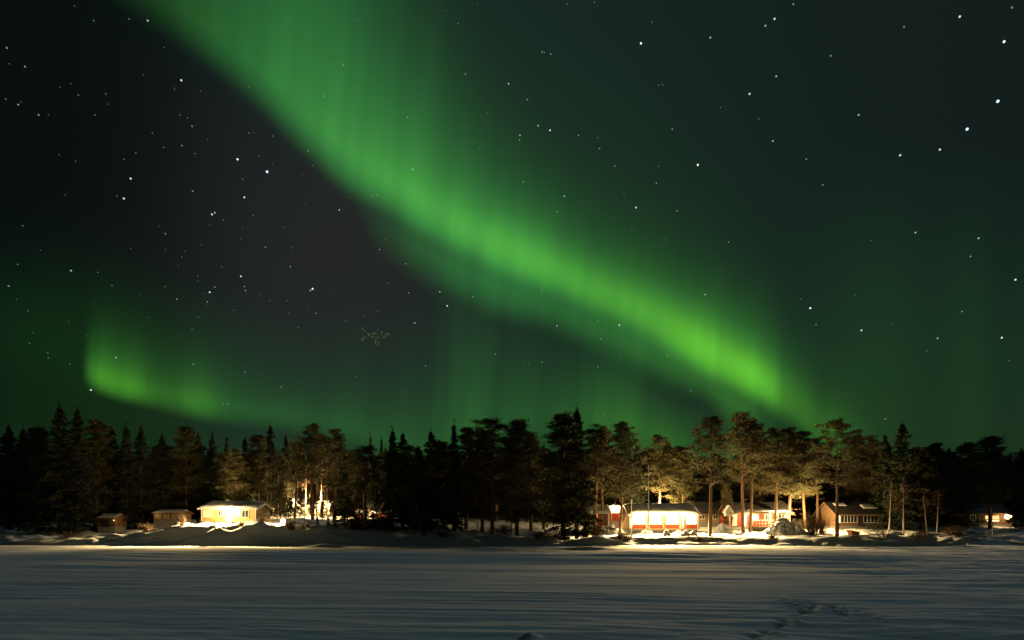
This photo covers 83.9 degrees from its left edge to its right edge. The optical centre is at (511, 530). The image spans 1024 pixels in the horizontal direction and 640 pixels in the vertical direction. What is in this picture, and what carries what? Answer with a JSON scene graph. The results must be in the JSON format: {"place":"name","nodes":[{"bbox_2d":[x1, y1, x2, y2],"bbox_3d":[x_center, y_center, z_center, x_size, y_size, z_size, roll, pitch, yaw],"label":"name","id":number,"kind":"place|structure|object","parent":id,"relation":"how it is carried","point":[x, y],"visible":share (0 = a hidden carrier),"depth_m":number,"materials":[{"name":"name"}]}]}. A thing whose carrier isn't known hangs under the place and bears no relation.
{"place":"outdoors","nodes":[
{"label":"outdoors","id":0,"kind":"place"},
{"bbox_2d":[0,544,1023,639],"bbox_3d":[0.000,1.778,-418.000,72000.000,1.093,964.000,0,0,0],"label":"frozen lake","id":1,"kind":"structure","parent":0,"point":[600,592],"depth_m":18.94,"materials":[{"name":"snow"}]},
{"bbox_2d":[0,516,1023,546],"bbox_3d":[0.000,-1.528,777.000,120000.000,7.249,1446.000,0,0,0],"label":"snowy shore","id":2,"kind":"structure","parent":0,"point":[275,532],"depth_m":60.79,"materials":[{"name":"snow"}]},
{"bbox_2d":[0,424,43,529],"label":"spruce tree","id":3,"kind":"object","parent":2,"relation":"on","point":[5,483],"visible":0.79,"depth_m":77.52,"materials":[{"name":"green plant"}]},
{"bbox_2d":[0,427,45,524],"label":"spruce tree","id":4,"kind":"object","parent":2,"relation":"on","point":[25,457],"visible":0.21,"depth_m":79.69,"materials":[{"name":"green plant"}]},
{"bbox_2d":[1,426,63,527],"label":"pine tree","id":5,"kind":"object","parent":2,"relation":"on","point":[35,438],"visible":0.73,"depth_m":76.79,"materials":[{"name":"green plant"}]},
{"bbox_2d":[8,401,97,534],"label":"spruce tree","id":6,"kind":"object","parent":2,"relation":"on","point":[59,441],"visible":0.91,"depth_m":69.50,"materials":[{"name":"green plant"}]},
{"bbox_2d":[41,405,105,532],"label":"spruce tree","id":7,"kind":"object","parent":2,"relation":"on","point":[79,505],"visible":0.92,"depth_m":70.76,"materials":[{"name":"green plant"}]},
{"bbox_2d":[61,418,124,529],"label":"pine tree","id":8,"kind":"object","parent":2,"relation":"on","point":[97,428],"visible":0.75,"depth_m":73.94,"materials":[{"name":"green plant"}]},
{"bbox_2d":[89,426,132,514],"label":"spruce tree","id":9,"kind":"object","parent":2,"relation":"on","point":[114,462],"visible":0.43,"depth_m":75.55,"materials":[{"name":"green plant"}]},
{"bbox_2d":[95,513,127,532],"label":"shed","id":10,"kind":"object","parent":2,"relation":"on","point":[113,522],"visible":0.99,"depth_m":72.03,"materials":[{"name":"wood"}]},
{"bbox_2d":[108,422,144,529],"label":"spruce tree","id":11,"kind":"object","parent":2,"relation":"on","point":[126,453],"visible":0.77,"depth_m":74.76,"materials":[{"name":"green plant"}]},
{"bbox_2d":[117,423,164,527],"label":"spruce tree","id":12,"kind":"object","parent":2,"relation":"on","point":[140,452],"visible":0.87,"depth_m":75.75,"materials":[{"name":"green plant"}]},
{"bbox_2d":[134,433,187,529],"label":"spruce tree","id":13,"kind":"object","parent":2,"relation":"on","point":[163,450],"visible":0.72,"depth_m":77.59,"materials":[{"name":"green plant"}]},
{"bbox_2d":[144,446,184,500],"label":"pine tree","id":14,"kind":"object","parent":2,"relation":"on","point":[152,447],"visible":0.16,"depth_m":102.58,"materials":[{"name":"green plant"}]},
{"bbox_2d":[151,510,192,527],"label":"wood shed","id":15,"kind":"structure","parent":2,"relation":"on","point":[163,518],"depth_m":74.03,"materials":[{"name":"wood"}]},
{"bbox_2d":[163,425,210,509],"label":"pine tree","id":16,"kind":"object","parent":2,"relation":"on","point":[187,432],"visible":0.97,"depth_m":79.78,"materials":[{"name":"green plant"}]},
{"bbox_2d":[178,432,215,523],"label":"spruce tree","id":17,"kind":"object","parent":2,"relation":"on","point":[199,449],"visible":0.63,"depth_m":81.82,"materials":[{"name":"green plant"}]},
{"bbox_2d":[199,430,227,517],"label":"spruce tree","id":18,"kind":"object","parent":2,"relation":"on","point":[211,456],"visible":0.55,"depth_m":83.81,"materials":[{"name":"green plant"}]},
{"bbox_2d":[205,452,240,494],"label":"pine tree","id":19,"kind":"object","parent":2,"relation":"on","point":[220,456],"visible":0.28,"depth_m":95.65,"materials":[{"name":"green plant"}]},
{"bbox_2d":[221,433,232,500],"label":"spruce tree","id":20,"kind":"object","parent":2,"relation":"on","point":[226,450],"visible":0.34,"depth_m":85.84,"materials":[{"name":"green plant"}]},
{"bbox_2d":[197,499,273,522],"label":"cabin","id":21,"kind":"object","parent":2,"relation":"on","point":[214,511],"visible":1,"depth_m":70.00,"materials":[{"name":"wood"}]},
{"bbox_2d":[215,447,256,500],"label":"pine tree","id":22,"kind":"object","parent":2,"relation":"on","point":[235,456],"visible":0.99,"depth_m":72.73,"materials":[{"name":"green plant"}]},
{"bbox_2d":[232,435,256,500],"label":"spruce tree","id":23,"kind":"object","parent":2,"relation":"on","point":[249,494],"visible":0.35,"depth_m":83.92,"materials":[{"name":"green plant"}]},
{"bbox_2d":[241,434,274,500],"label":"pine tree","id":24,"kind":"object","parent":2,"relation":"on","point":[259,452],"visible":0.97,"depth_m":81.48,"materials":[{"name":"green plant"}]},
{"bbox_2d":[259,423,291,516],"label":"spruce tree","id":25,"kind":"object","parent":2,"relation":"on","point":[271,452],"visible":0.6,"depth_m":83.77,"materials":[{"name":"green plant"}]},
{"bbox_2d":[272,482,288,517],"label":"pine tree","id":26,"kind":"object","parent":2,"relation":"on","point":[283,500],"visible":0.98,"depth_m":78.77,"materials":[{"name":"green plant"}]},
{"bbox_2d":[274,436,295,516],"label":"spruce tree","id":27,"kind":"object","parent":2,"relation":"on","point":[285,452],"visible":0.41,"depth_m":85.72,"materials":[{"name":"green plant"}]},
{"bbox_2d":[279,439,318,517],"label":"pine tree","id":28,"kind":"object","parent":2,"relation":"on","point":[295,455],"visible":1,"depth_m":77.95,"materials":[{"name":"green plant"}]},
{"bbox_2d":[294,487,305,517],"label":"pine tree","id":29,"kind":"object","parent":2,"relation":"on","point":[300,493],"visible":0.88,"depth_m":79.78,"materials":[{"name":"green plant"}]},
{"bbox_2d":[285,422,331,519],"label":"pine tree","id":30,"kind":"object","parent":2,"relation":"on","point":[314,428],"visible":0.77,"depth_m":79.90,"materials":[{"name":"green plant"}]},
{"bbox_2d":[306,485,319,518],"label":"pine tree","id":31,"kind":"object","parent":2,"relation":"on","point":[315,503],"visible":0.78,"depth_m":80.87,"materials":[{"name":"green plant"}]},
{"bbox_2d":[307,433,339,517],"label":"pine tree","id":32,"kind":"object","parent":2,"relation":"on","point":[322,451],"visible":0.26,"depth_m":85.71,"materials":[{"name":"green plant"}]},
{"bbox_2d":[308,428,359,519],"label":"pine tree","id":33,"kind":"object","parent":2,"relation":"on","point":[337,440],"visible":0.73,"depth_m":77.75,"materials":[{"name":"green plant"}]},
{"bbox_2d":[333,452,354,520],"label":"spruce tree","id":34,"kind":"object","parent":2,"relation":"on","point":[344,478],"visible":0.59,"depth_m":69.82,"materials":[{"name":"green plant"}]},
{"bbox_2d":[330,497,358,526],"bbox_3d":[-18.545,-1.909,63.489,3.880,3.640,3.524,0,0,44],"label":"spruce tree","id":35,"kind":"object","parent":2,"relation":"on","point":[347,505],"visible":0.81,"depth_m":63.28,"materials":[{"name":"green plant"}]},
{"bbox_2d":[342,488,370,525],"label":"spruce tree","id":36,"kind":"object","parent":2,"relation":"on","point":[357,508],"visible":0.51,"depth_m":67.81,"materials":[{"name":"green plant"}]},
{"bbox_2d":[338,445,390,529],"bbox_3d":[-16.591,-4.725,62.136,7.028,9.395,7.046,0,0,6],"label":"pine tree","id":37,"kind":"object","parent":2,"relation":"on","point":[356,459],"visible":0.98,"depth_m":62.28,"materials":[{"name":"green plant"}]},
{"bbox_2d":[365,433,376,500],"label":"spruce tree","id":38,"kind":"object","parent":2,"relation":"on","point":[370,473],"visible":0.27,"depth_m":94.91,"materials":[{"name":"green plant"}]},
{"bbox_2d":[368,496,386,526],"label":"spruce tree","id":39,"kind":"object","parent":2,"relation":"on","point":[375,509],"visible":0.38,"depth_m":65.77,"materials":[{"name":"green plant"}]},
{"bbox_2d":[375,435,386,501],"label":"spruce tree","id":40,"kind":"object","parent":2,"relation":"on","point":[381,452],"visible":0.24,"depth_m":90.92,"materials":[{"name":"green plant"}]},
{"bbox_2d":[376,427,410,531],"bbox_3d":[-13.198,-5.614,62.358,3.706,11.846,4.308,0,0,-24],"label":"spruce tree","id":41,"kind":"object","parent":2,"relation":"on","point":[391,497],"visible":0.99,"depth_m":62.27,"materials":[{"name":"green plant"}]},
{"bbox_2d":[386,431,428,529],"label":"spruce tree","id":42,"kind":"object","parent":2,"relation":"on","point":[403,453],"visible":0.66,"depth_m":65.71,"materials":[{"name":"green plant"}]},
{"bbox_2d":[400,445,444,531],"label":"spruce tree","id":43,"kind":"object","parent":2,"relation":"on","point":[418,481],"visible":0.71,"depth_m":67.66,"materials":[{"name":"green plant"}]},
{"bbox_2d":[406,427,451,530],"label":"spruce tree","id":44,"kind":"object","parent":2,"relation":"on","point":[430,462],"visible":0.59,"depth_m":69.65,"materials":[{"name":"green plant"}]},
{"bbox_2d":[419,439,463,525],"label":"pine tree","id":45,"kind":"object","parent":2,"relation":"on","point":[443,449],"visible":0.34,"depth_m":73.46,"materials":[{"name":"green plant"}]},
{"bbox_2d":[440,419,467,531],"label":"spruce tree","id":46,"kind":"object","parent":2,"relation":"on","point":[455,522],"visible":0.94,"depth_m":67.78,"materials":[{"name":"green plant"}]},
{"bbox_2d":[445,426,488,528],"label":"pine tree","id":47,"kind":"object","parent":2,"relation":"on","point":[467,434],"visible":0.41,"depth_m":71.22,"materials":[{"name":"green plant"}]},
{"bbox_2d":[452,429,510,531],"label":"pine tree","id":48,"kind":"object","parent":2,"relation":"on","point":[483,508],"visible":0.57,"depth_m":67.58,"materials":[{"name":"green plant"}]},
{"bbox_2d":[442,417,521,533],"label":"pine tree","id":49,"kind":"object","parent":2,"relation":"on","point":[490,423],"visible":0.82,"depth_m":65.67,"materials":[{"name":"green plant"}]},
{"bbox_2d":[478,418,545,535],"bbox_3d":[0.576,-6.122,65.686,7.560,13.736,9.003,0,0,25],"label":"pine tree","id":50,"kind":"object","parent":2,"relation":"on","point":[519,427],"visible":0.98,"depth_m":64.96,"materials":[{"name":"green plant"}]},
{"bbox_2d":[0,448,1023,519],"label":"distant forest","id":51,"kind":"object","parent":2,"relation":"on","point":[771,498],"visible":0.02,"depth_m":132.30,"materials":[{"name":"plant"}]},
{"bbox_2d":[510,431,549,530],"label":"pine tree","id":52,"kind":"object","parent":2,"relation":"on","point":[531,439],"visible":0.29,"depth_m":71.84,"materials":[{"name":"green plant"}]},
{"bbox_2d":[533,441,553,529],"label":"spruce tree","id":53,"kind":"object","parent":2,"relation":"on","point":[543,521],"visible":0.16,"depth_m":75.74,"materials":[{"name":"green plant"}]},
{"bbox_2d":[523,410,604,530],"bbox_3d":[5.607,-6.257,64.244,9.216,14.282,7.738,0,0,-31],"label":"pine tree","id":54,"kind":"object","parent":2,"relation":"on","point":[562,428],"visible":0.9,"depth_m":63.46,"materials":[{"name":"green plant"}]},
{"bbox_2d":[559,513,569,540],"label":"spruce tree","id":55,"kind":"object","parent":2,"relation":"on","point":[562,533],"visible":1,"depth_m":61.93,"materials":[{"name":"green plant"}]},
{"bbox_2d":[544,403,615,538],"bbox_3d":[7.262,-6.386,63.901,7.225,16.078,7.057,0,0,38],"label":"spruce tree","id":56,"kind":"object","parent":2,"relation":"on","point":[577,489],"visible":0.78,"depth_m":63.26,"materials":[{"name":"green plant"}]},
{"bbox_2d":[586,505,611,528],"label":"red hut","id":57,"kind":"object","parent":2,"relation":"on","point":[606,512],"visible":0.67,"depth_m":73.96,"materials":[{"name":"wood"}]},
{"bbox_2d":[578,424,620,530],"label":"pine tree","id":58,"kind":"object","parent":2,"relation":"on","point":[598,451],"visible":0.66,"depth_m":69.54,"materials":[{"name":"green plant"}]},
{"bbox_2d":[587,425,619,526],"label":"pine tree","id":59,"kind":"object","parent":2,"relation":"on","point":[602,490],"visible":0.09,"depth_m":73.84,"materials":[{"name":"green plant"}]},
{"bbox_2d":[609,505,619,528],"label":"red shed","id":60,"kind":"structure","parent":2,"relation":"on","point":[614,516],"depth_m":79.03,"materials":[{"name":"wood"}]},
{"bbox_2d":[594,419,650,534],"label":"pine tree","id":61,"kind":"object","parent":2,"relation":"on","point":[622,430],"visible":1,"depth_m":65.49,"materials":[{"name":"green plant"}]},
{"bbox_2d":[629,458,647,502],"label":"spruce tree","id":62,"kind":"object","parent":2,"relation":"on","point":[638,498],"visible":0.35,"depth_m":85.75,"materials":[{"name":"green plant"}]},
{"bbox_2d":[641,449,668,502],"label":"pine tree","id":63,"kind":"object","parent":2,"relation":"on","point":[646,465],"visible":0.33,"depth_m":110.21,"materials":[{"name":"green plant"}]},
{"bbox_2d":[641,456,669,502],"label":"pine tree","id":64,"kind":"object","parent":2,"relation":"on","point":[657,495],"visible":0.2,"depth_m":116.32,"materials":[{"name":"green plant"}]},
{"bbox_2d":[640,434,682,502],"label":"pine tree","id":65,"kind":"object","parent":2,"relation":"on","point":[661,457],"visible":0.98,"depth_m":80.43,"materials":[{"name":"green plant"}]},
{"bbox_2d":[622,503,701,533],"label":"veranda house","id":66,"kind":"structure","parent":2,"relation":"on","point":[673,517],"depth_m":71.97,"materials":[{"name":"wood"}]},
{"bbox_2d":[656,453,686,502],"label":"pine tree","id":67,"kind":"object","parent":2,"relation":"on","point":[671,468],"visible":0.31,"depth_m":89.92,"materials":[{"name":"green plant"}]},
{"bbox_2d":[665,446,703,503],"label":"pine tree","id":68,"kind":"object","parent":2,"relation":"on","point":[683,490],"visible":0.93,"depth_m":79.71,"materials":[{"name":"green plant"}]},
{"bbox_2d":[679,456,703,501],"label":"spruce tree","id":69,"kind":"object","parent":2,"relation":"on","point":[695,495],"visible":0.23,"depth_m":97.90,"materials":[{"name":"green plant"}]},
{"bbox_2d":[692,502,721,526],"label":"brown house","id":70,"kind":"structure","parent":2,"relation":"on","point":[702,508],"depth_m":84.03,"materials":[{"name":"wood"}]},
{"bbox_2d":[699,469,719,501],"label":"spruce tree","id":71,"kind":"object","parent":2,"relation":"on","point":[706,491],"visible":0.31,"depth_m":96.85,"materials":[{"name":"green plant"}]},
{"bbox_2d":[683,414,744,535],"bbox_3d":[22.512,-6.009,63.052,7.074,13.531,7.976,0,0,8],"label":"pine tree","id":72,"kind":"object","parent":2,"relation":"on","point":[710,461],"visible":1,"depth_m":62.59,"materials":[{"name":"green plant"}]},
{"bbox_2d":[698,457,740,503],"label":"pine tree","id":73,"kind":"object","parent":2,"relation":"on","point":[721,488],"visible":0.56,"depth_m":98.26,"materials":[{"name":"green plant"}]},
{"bbox_2d":[712,523,733,533],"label":"snow heap","id":74,"kind":"object","parent":2,"relation":"on","point":[721,528],"visible":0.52,"depth_m":71.59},
{"bbox_2d":[716,481,734,525],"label":"pine tree","id":75,"kind":"object","parent":2,"relation":"on","point":[726,487],"visible":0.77,"depth_m":74.18,"materials":[{"name":"green plant"}]},
{"bbox_2d":[729,469,740,501],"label":"spruce tree","id":76,"kind":"object","parent":2,"relation":"on","point":[734,495],"visible":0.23,"depth_m":116.98,"materials":[{"name":"green plant"}]},
{"bbox_2d":[717,411,775,532],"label":"pine tree","id":77,"kind":"object","parent":2,"relation":"on","point":[741,416],"visible":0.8,"depth_m":71.76,"materials":[{"name":"green plant"}]},
{"bbox_2d":[716,502,793,530],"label":"red cottage","id":78,"kind":"structure","parent":2,"relation":"on","point":[763,518],"depth_m":76.00,"materials":[{"name":"wood"}]},
{"bbox_2d":[731,418,778,532],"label":"pine tree","id":79,"kind":"object","parent":2,"relation":"on","point":[746,426],"visible":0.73,"depth_m":72.02,"materials":[{"name":"green plant"}]},
{"bbox_2d":[737,431,773,501],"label":"pine tree","id":80,"kind":"object","parent":2,"relation":"on","point":[757,490],"visible":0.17,"depth_m":82.10,"materials":[{"name":"green plant"}]},
{"bbox_2d":[744,427,800,524],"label":"pine tree","id":81,"kind":"object","parent":2,"relation":"on","point":[773,433],"visible":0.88,"depth_m":73.33,"materials":[{"name":"green plant"}]},
{"bbox_2d":[762,518,797,535],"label":"snow heap","id":82,"kind":"object","parent":2,"relation":"on","point":[784,526],"visible":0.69,"depth_m":67.17,"materials":[{"name":"snow"}]},
{"bbox_2d":[774,466,799,514],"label":"spruce tree","id":83,"kind":"object","parent":2,"relation":"on","point":[782,498],"visible":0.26,"depth_m":106.11,"materials":[{"name":"green plant"}]},
{"bbox_2d":[763,426,817,520],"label":"pine tree","id":84,"kind":"object","parent":2,"relation":"on","point":[791,491],"visible":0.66,"depth_m":74.33,"materials":[{"name":"green plant"}]},
{"bbox_2d":[791,465,811,518],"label":"spruce tree","id":85,"kind":"object","parent":2,"relation":"on","point":[799,512],"visible":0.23,"depth_m":109.51,"materials":[{"name":"green plant"}]},
{"bbox_2d":[778,430,830,529],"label":"pine tree","id":86,"kind":"object","parent":2,"relation":"on","point":[807,492],"visible":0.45,"depth_m":75.65,"materials":[{"name":"green plant"}]},
{"bbox_2d":[800,511,824,535],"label":"bare bush","id":87,"kind":"object","parent":2,"relation":"on","point":[812,529],"visible":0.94,"depth_m":65.82,"materials":[{"name":"plant"}]},
{"bbox_2d":[803,435,835,519],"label":"pine tree","id":88,"kind":"object","parent":2,"relation":"on","point":[816,440],"visible":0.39,"depth_m":78.02,"materials":[{"name":"green plant"}]},
{"bbox_2d":[815,516,831,534],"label":"bare bush","id":89,"kind":"object","parent":2,"relation":"on","point":[820,532],"visible":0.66,"depth_m":66.37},
{"bbox_2d":[819,462,831,506],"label":"spruce tree","id":90,"kind":"object","parent":2,"relation":"on","point":[825,485],"visible":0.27,"depth_m":111.44,"materials":[{"name":"green plant"}]},
{"bbox_2d":[790,417,872,535],"bbox_3d":[36.856,-6.078,65.544,8.069,13.796,7.157,0,0,-14],"label":"pine tree","id":91,"kind":"object","parent":2,"relation":"on","point":[840,427],"visible":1,"depth_m":64.88,"materials":[{"name":"green plant"}]},
{"bbox_2d":[823,450,851,501],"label":"spruce tree","id":92,"kind":"object","parent":2,"relation":"on","point":[833,493],"visible":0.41,"depth_m":105.85,"materials":[{"name":"green plant"}]},
{"bbox_2d":[812,502,886,529],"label":"dark house","id":93,"kind":"structure","parent":2,"relation":"on","point":[855,515],"depth_m":75.25,"materials":[{"name":"wood"}]},
{"bbox_2d":[834,433,878,501],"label":"pine tree","id":94,"kind":"object","parent":2,"relation":"on","point":[858,496],"visible":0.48,"depth_m":83.48,"materials":[{"name":"green plant"}]},
{"bbox_2d":[849,435,899,501],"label":"pine tree","id":95,"kind":"object","parent":2,"relation":"on","point":[870,439],"visible":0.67,"depth_m":81.79,"materials":[{"name":"green plant"}]},
{"bbox_2d":[868,431,910,522],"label":"spruce tree","id":96,"kind":"object","parent":2,"relation":"on","point":[886,471],"visible":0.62,"depth_m":75.72,"materials":[{"name":"green plant"}]},
{"bbox_2d":[861,418,935,531],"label":"spruce tree","id":97,"kind":"object","parent":2,"relation":"on","point":[902,453],"visible":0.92,"depth_m":71.68,"materials":[{"name":"green plant"}]},
{"bbox_2d":[886,478,915,532],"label":"birch tree","id":98,"kind":"object","parent":2,"relation":"on","point":[904,498],"visible":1,"depth_m":66.08,"materials":[{"name":"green plant"}]},
{"bbox_2d":[895,446,949,528],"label":"pine tree","id":99,"kind":"object","parent":2,"relation":"on","point":[921,454],"visible":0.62,"depth_m":75.33,"materials":[{"name":"green plant"}]},
{"bbox_2d":[915,441,965,526],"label":"pine tree","id":100,"kind":"object","parent":2,"relation":"on","point":[934,448],"visible":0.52,"depth_m":77.39,"materials":[{"name":"green plant"}]},
{"bbox_2d":[917,446,985,527],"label":"spruce tree","id":101,"kind":"object","parent":2,"relation":"on","point":[947,520],"visible":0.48,"depth_m":79.44,"materials":[{"name":"green plant"}]},
{"bbox_2d":[939,522,969,535],"bbox_3d":[49.651,-0.081,63.894,2.912,1.738,3.052,0,0,-41],"label":"bare bush","id":102,"kind":"object","parent":2,"relation":"on","point":[952,532],"visible":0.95,"depth_m":63.83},
{"bbox_2d":[943,441,1001,527],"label":"pine tree","id":103,"kind":"object","parent":2,"relation":"on","point":[967,449],"visible":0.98,"depth_m":76.39,"materials":[{"name":"green plant"}]},
{"bbox_2d":[938,504,1011,526],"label":"cabin","id":104,"kind":"object","parent":2,"relation":"on","point":[979,514],"visible":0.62,"depth_m":82.00,"materials":[{"name":"wood"}]},
{"bbox_2d":[966,435,1020,528],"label":"pine tree","id":105,"kind":"object","parent":2,"relation":"on","point":[991,443],"visible":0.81,"depth_m":77.13,"materials":[{"name":"green plant"}]},
{"bbox_2d":[1005,448,1023,527],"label":"spruce tree","id":106,"kind":"object","parent":2,"relation":"on","point":[1019,491],"visible":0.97,"depth_m":77.95,"materials":[{"name":"green plant"}]},
{"bbox_2d":[0,0,1023,517],"label":"sky","id":107,"kind":"structure","parent":0,"point":[915,90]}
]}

